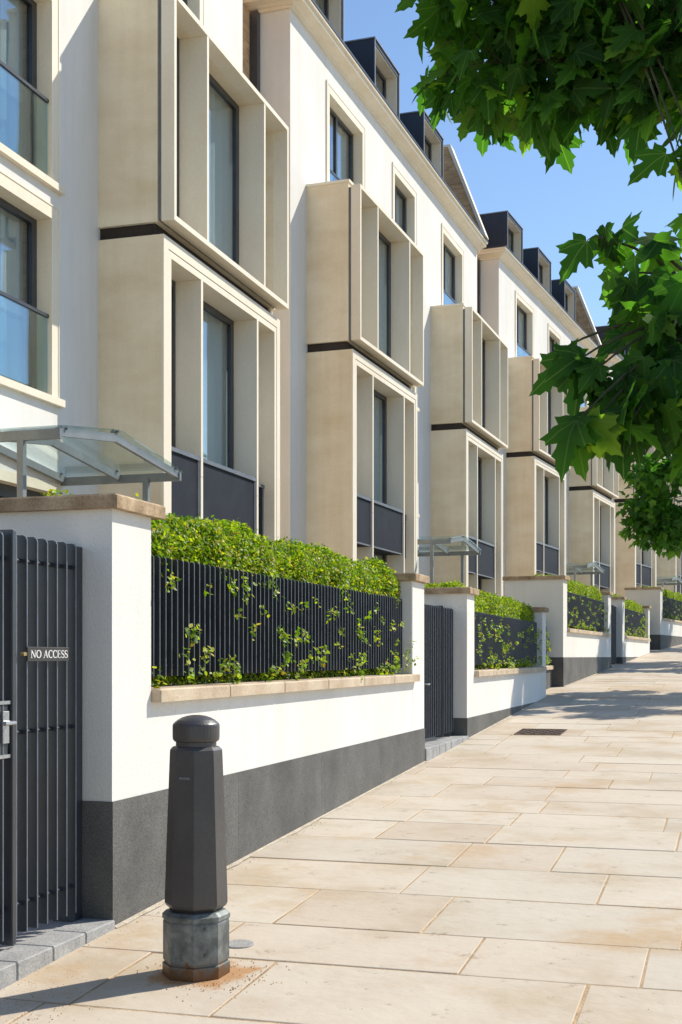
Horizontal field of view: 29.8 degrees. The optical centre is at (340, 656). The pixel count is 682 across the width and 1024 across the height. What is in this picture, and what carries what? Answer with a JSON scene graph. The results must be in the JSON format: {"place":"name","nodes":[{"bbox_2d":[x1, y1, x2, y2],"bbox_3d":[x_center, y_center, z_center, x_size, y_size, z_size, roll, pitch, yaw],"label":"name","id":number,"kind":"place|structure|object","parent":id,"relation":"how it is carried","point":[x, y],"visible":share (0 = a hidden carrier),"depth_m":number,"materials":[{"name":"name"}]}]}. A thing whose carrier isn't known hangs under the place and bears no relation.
{"place":"outdoors","nodes":[
{"label":"outdoors","id":0,"kind":"place"},
{"bbox_2d":[0,645,681,1023],"bbox_3d":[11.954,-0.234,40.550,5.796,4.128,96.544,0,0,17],"label":"pavement","id":1,"kind":"structure","parent":0,"point":[632,853],"depth_m":6.70,"materials":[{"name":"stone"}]},
{"bbox_2d":[162,715,229,982],"bbox_3d":[-0.620,0.822,5.477,0.274,1.143,0.274,0,0,17],"label":"bollard","id":2,"kind":"object","parent":1,"relation":"on","point":[195,915],"visible":0.99,"depth_m":5.38,"materials":[{"name":"metal"}]},
{"bbox_2d":[229,939,253,948],"bbox_3d":[-0.472,1.331,5.912,0.140,0.011,0.140,0,3,17],"label":"cover","id":3,"kind":"object","parent":1,"relation":"on","point":[238,944],"visible":0.82,"depth_m":5.89,"materials":[{"name":"metal"}]},
{"bbox_2d":[0,782,665,1023],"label":"grit","id":4,"kind":"object","parent":1,"relation":"on","point":[180,981],"visible":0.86,"depth_m":5.31,"materials":[{"name":"gravel"}]},
{"bbox_2d":[115,644,681,927],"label":"mortar fillet","id":5,"kind":"object","parent":1,"relation":"on","point":[150,908],"visible":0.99,"depth_m":9.02,"materials":[{"name":"beige concrete"}]},
{"bbox_2d":[394,0,681,486],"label":"plane tree","id":6,"kind":"object","parent":1,"relation":"on","point":[610,70],"visible":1,"depth_m":4.63,"materials":[{"name":"green plant"}]},
{"bbox_2d":[514,728,566,734],"bbox_3d":[2.401,0.912,15.366,0.548,0.021,0.682,0,2,17],"label":"drain cover","id":7,"kind":"object","parent":1,"relation":"on","point":[523,731],"visible":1,"depth_m":15.33,"materials":[{"name":"metal"}]},
{"bbox_2d":[615,453,681,559],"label":"plane tree","id":8,"kind":"object","parent":1,"relation":"on","point":[654,511],"visible":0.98,"depth_m":21.22,"materials":[{"name":"green plant"}]},
{"bbox_2d":[344,0,681,326],"label":"sky","id":9,"kind":"structure","parent":0,"point":[552,206],"materials":[{"name":"blue"}]},
{"bbox_3d":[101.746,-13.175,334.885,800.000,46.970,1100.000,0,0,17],"label":"ground","id":10,"kind":"structure","parent":0,"visible":0},
{"bbox_2d":[0,918,114,989],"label":"gate step","id":11,"kind":"object","parent":10,"relation":"on","point":[31,951],"visible":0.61,"depth_m":5.76,"materials":[{"name":"stone"}]},
{"bbox_2d":[0,0,288,683],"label":"terraced house","id":12,"kind":"structure","parent":10,"relation":"on","point":[144,191],"depth_m":16.82,"materials":[{"name":"paint"}]},
{"bbox_2d":[0,469,60,497],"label":"door","id":13,"kind":"structure","parent":12,"relation":"in","point":[8,480],"depth_m":15.24,"materials":[{"name":"paint"}]},
{"bbox_2d":[0,170,65,407],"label":"window","id":14,"kind":"structure","parent":12,"relation":"in","point":[42,218],"depth_m":15.73,"materials":[{"name":"stone"}]},
{"bbox_2d":[0,0,65,195],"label":"window","id":15,"kind":"structure","parent":12,"relation":"in","point":[42,84],"depth_m":15.75,"materials":[{"name":"stone"}]},
{"bbox_2d":[98,223,279,683],"bbox_3d":[-2.107,-2.246,18.951,0.950,6.852,4.500,0,0,17],"label":"bay window","id":16,"kind":"structure","parent":12,"relation":"in","point":[189,360],"depth_m":17.88,"materials":[{"name":"stone"}]},
{"bbox_2d":[183,0,203,25],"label":"window","id":17,"kind":"structure","parent":12,"relation":"in","point":[196,6],"depth_m":20.19,"materials":[{"name":"stone"}]},
{"bbox_2d":[98,0,288,310],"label":"bay window","id":18,"kind":"structure","parent":12,"relation":"in","point":[188,146],"depth_m":17.71,"materials":[{"name":"stone"}]},
{"bbox_2d":[0,493,429,924],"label":"garden wall","id":19,"kind":"structure","parent":10,"relation":"on","point":[299,753],"depth_m":6.72,"materials":[{"name":"paint"}]},
{"bbox_2d":[0,529,81,945],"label":"metal gate","id":20,"kind":"structure","parent":19,"relation":"attached to","point":[40,766],"depth_m":5.93,"materials":[{"name":"metal"}]},
{"bbox_2d":[20,647,68,660],"bbox_3d":[-1.355,-0.010,5.878,0.019,0.064,0.419,0,0,17],"label":"sign","id":21,"kind":"object","parent":20,"relation":"attached to","point":[46,653],"visible":1,"depth_m":5.88,"materials":[{"name":"black metal"}]},
{"bbox_2d":[43,489,418,687],"bbox_3d":[-0.443,-0.383,9.488,0.791,1.186,5.845,0,0,17],"label":"hedge","id":22,"kind":"object","parent":19,"relation":"on","point":[233,545],"visible":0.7,"depth_m":8.64,"materials":[{"name":"green plant"}]},
{"bbox_2d":[151,555,401,676],"bbox_3d":[-0.277,-0.217,9.448,0.085,0.655,5.660,0,0,17],"label":"metal railing","id":23,"kind":"object","parent":19,"relation":"on","point":[225,633],"visible":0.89,"depth_m":8.46,"materials":[{"name":"black metal"}]},
{"bbox_2d":[424,604,452,738],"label":"metal gate","id":24,"kind":"structure","parent":19,"relation":"attached to","point":[438,671],"depth_m":13.91,"materials":[{"name":"metal"}]},
{"bbox_2d":[6,0,507,678],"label":"terraced house","id":25,"kind":"structure","parent":10,"relation":"on","point":[392,392],"depth_m":27.57,"materials":[{"name":"paint"}]},
{"bbox_2d":[326,79,364,187],"bbox_3d":[-0.077,-10.253,27.040,0.448,2.745,2.485,0,0,19],"label":"window","id":26,"kind":"structure","parent":25,"relation":"in","point":[336,107],"depth_m":27.62,"materials":[{"name":"stone"}]},
{"bbox_2d":[306,341,416,674],"bbox_3d":[0.522,-2.616,26.727,0.950,6.852,4.500,0,0,19],"label":"bay window","id":27,"kind":"structure","parent":25,"relation":"in","point":[361,419],"depth_m":25.27,"materials":[{"name":"stone"}]},
{"bbox_2d":[306,179,423,386],"bbox_3d":[0.593,-7.580,26.702,1.100,3.080,4.540,0,0,19],"label":"bay window","id":28,"kind":"structure","parent":25,"relation":"in","point":[365,275],"depth_m":25.43,"materials":[{"name":"stone"}]},
{"bbox_2d":[392,162,416,244],"bbox_3d":[1.380,-10.238,31.141,0.488,2.775,2.160,0,0,19],"label":"window","id":29,"kind":"structure","parent":25,"relation":"in","point":[400,186],"depth_m":31.79,"materials":[{"name":"stone"}]},
{"bbox_2d":[412,386,418,411],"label":"window","id":30,"kind":"structure","parent":25,"relation":"in","point":[414,389],"depth_m":31.91,"materials":[{"name":"stone"}]},
{"bbox_2d":[441,223,463,304],"bbox_3d":[2.914,-10.253,35.581,0.448,2.745,2.485,0,0,19],"label":"window","id":31,"kind":"structure","parent":25,"relation":"in","point":[449,245],"depth_m":36.42,"materials":[{"name":"stone"}]},
{"bbox_2d":[431,423,502,596],"bbox_3d":[3.530,-2.616,35.315,0.950,6.852,4.500,0,0,19],"label":"bay window","id":32,"kind":"structure","parent":25,"relation":"in","point":[467,470],"depth_m":33.37,"materials":[{"name":"stone"}]},
{"bbox_2d":[431,303,507,448],"bbox_3d":[3.600,-7.580,35.290,1.100,3.080,4.540,0,0,19],"label":"bay window","id":33,"kind":"structure","parent":25,"relation":"in","point":[469,361],"depth_m":33.32,"materials":[{"name":"stone"}]},
{"bbox_2d":[425,735,468,760],"bbox_3d":[0.666,1.660,13.792,1.017,1.500,2.134,0,0,17],"label":"gate step","id":34,"kind":"object","parent":10,"relation":"on","point":[435,746],"visible":0.12,"depth_m":13.54,"materials":[{"name":"stone"}]},
{"bbox_2d":[424,587,548,736],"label":"garden wall","id":35,"kind":"structure","parent":10,"relation":"on","point":[483,699],"depth_m":15.19,"materials":[{"name":"paint"}]},
{"bbox_2d":[424,580,543,669],"bbox_3d":[2.124,-0.368,17.928,0.789,1.163,5.834,0,0,17],"label":"hedge","id":36,"kind":"object","parent":35,"relation":"on","point":[494,604],"visible":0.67,"depth_m":17.35,"materials":[{"name":"green plant"}]},
{"bbox_2d":[474,612,536,664],"bbox_3d":[2.287,-0.217,17.888,0.085,0.655,5.680,0,0,17],"label":"metal railing","id":37,"kind":"object","parent":35,"relation":"on","point":[519,651],"visible":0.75,"depth_m":17.57,"materials":[{"name":"black metal"}]},
{"bbox_2d":[446,210,618,595],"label":"terraced house","id":38,"kind":"structure","parent":10,"relation":"on","point":[529,310],"depth_m":43.94,"materials":[{"name":"paint"}]},
{"bbox_2d":[515,290,533,356],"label":"window","id":39,"kind":"structure","parent":38,"relation":"in","point":[521,305],"depth_m":44.82,"materials":[{"name":"stone"}]},
{"bbox_2d":[506,451,565,575],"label":"bay window","id":40,"kind":"structure","parent":38,"relation":"in","point":[535,492],"depth_m":41.71,"materials":[{"name":"stone"}]},
{"bbox_2d":[506,355,569,468],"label":"bay window","id":41,"kind":"structure","parent":38,"relation":"in","point":[530,418],"depth_m":41.59,"materials":[{"name":"stone"}]},
{"bbox_2d":[548,323,560,352],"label":"window","id":42,"kind":"structure","parent":38,"relation":"in","point":[553,335],"depth_m":48.30,"materials":[{"name":"stone"}]},
{"bbox_2d":[580,393,587,406],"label":"window","id":43,"kind":"structure","parent":38,"relation":"in","point":[585,403],"depth_m":53.24,"materials":[{"name":"glass"}]},
{"bbox_2d":[569,486,614,593],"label":"bay window","id":44,"kind":"structure","parent":38,"relation":"in","point":[591,512],"depth_m":50.10,"materials":[{"name":"stone"}]},
{"bbox_2d":[569,406,618,498],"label":"bay window","id":45,"kind":"structure","parent":38,"relation":"in","point":[598,476],"depth_m":50.73,"materials":[{"name":"stone"}]},
{"bbox_2d":[546,665,553,689],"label":"recess wall","id":46,"kind":"structure","parent":10,"relation":"on","point":[549,676],"depth_m":23.04,"materials":[{"name":"stone"}]},
{"bbox_2d":[546,631,551,664],"bbox_3d":[3.190,-0.372,22.359,0.776,1.127,2.562,0,0,17],"label":"hedge","id":47,"kind":"object","parent":46,"relation":"on","point":[547,657],"visible":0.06,"depth_m":23.02,"materials":[{"name":"green plant"}]},
{"bbox_2d":[502,575,612,686],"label":"garden wall","id":48,"kind":"structure","parent":10,"relation":"on","point":[574,655],"depth_m":23.69,"materials":[{"name":"paint"}]},
{"bbox_2d":[532,573,609,631],"bbox_3d":[4.882,-1.068,26.646,0.792,1.150,5.811,0,0,19],"label":"hedge","id":49,"kind":"object","parent":48,"relation":"on","point":[578,588],"visible":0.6,"depth_m":26.57,"materials":[{"name":"green plant"}]},
{"bbox_2d":[567,592,603,630],"bbox_3d":[5.040,-0.907,26.596,0.085,0.655,5.660,0,0,19],"label":"metal railing","id":50,"kind":"object","parent":48,"relation":"on","point":[594,606],"visible":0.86,"depth_m":26.58,"materials":[{"name":"black metal"}]},
{"bbox_2d":[611,605,615,663],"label":"metal gate","id":51,"kind":"structure","parent":48,"relation":"attached to","point":[613,634],"depth_m":31.13,"materials":[{"name":"metal"}]},
{"bbox_2d":[611,596,650,663],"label":"garden wall","id":52,"kind":"structure","parent":10,"relation":"on","point":[628,648],"depth_m":32.35,"materials":[{"name":"paint"}]},
{"bbox_2d":[611,594,649,637],"bbox_3d":[7.793,-1.056,34.974,0.786,1.170,5.837,0,0,19],"label":"hedge","id":53,"kind":"object","parent":52,"relation":"on","point":[632,605],"visible":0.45,"depth_m":35.37,"materials":[{"name":"green plant"}]},
{"bbox_2d":[625,609,644,635],"bbox_3d":[7.955,-0.907,34.920,0.085,0.655,5.680,0,0,19],"label":"metal railing","id":54,"kind":"object","parent":52,"relation":"on","point":[633,622],"visible":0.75,"depth_m":34.98,"materials":[{"name":"black metal"}]},
{"bbox_2d":[594,325,681,596],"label":"terraced house","id":55,"kind":"structure","parent":10,"relation":"on","point":[635,566],"depth_m":58.75,"materials":[{"name":"paint"}]},
{"bbox_2d":[614,499,655,596],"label":"bay window","id":56,"kind":"structure","parent":55,"relation":"in","point":[634,567],"depth_m":58.09,"materials":[{"name":"stone"}]},
{"bbox_2d":[615,445,659,498],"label":"bay window","id":57,"kind":"structure","parent":55,"relation":"in","point":[629,491],"depth_m":57.99,"materials":[{"name":"stone"}]},
{"bbox_2d":[657,549,681,594],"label":"bay window","id":58,"kind":"structure","parent":55,"relation":"in","point":[665,567],"depth_m":66.24,"materials":[{"name":"stone"}]},
{"bbox_2d":[660,459,681,505],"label":"bay window","id":59,"kind":"structure","parent":55,"relation":"in","point":[680,488],"depth_m":66.11,"materials":[{"name":"stone"}]},
{"bbox_2d":[624,587,681,649],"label":"garden wall","id":60,"kind":"structure","parent":10,"relation":"on","point":[665,632],"depth_m":40.52,"materials":[{"name":"paint"}]},
{"bbox_2d":[642,586,681,620],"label":"hedge","id":61,"kind":"object","parent":60,"relation":"on","point":[667,593],"visible":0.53,"depth_m":43.27,"materials":[{"name":"green plant"}]},
{"bbox_2d":[662,596,681,619],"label":"metal railing","id":62,"kind":"object","parent":60,"relation":"on","point":[672,608],"visible":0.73,"depth_m":43.11,"materials":[{"name":"black metal"}]}
]}

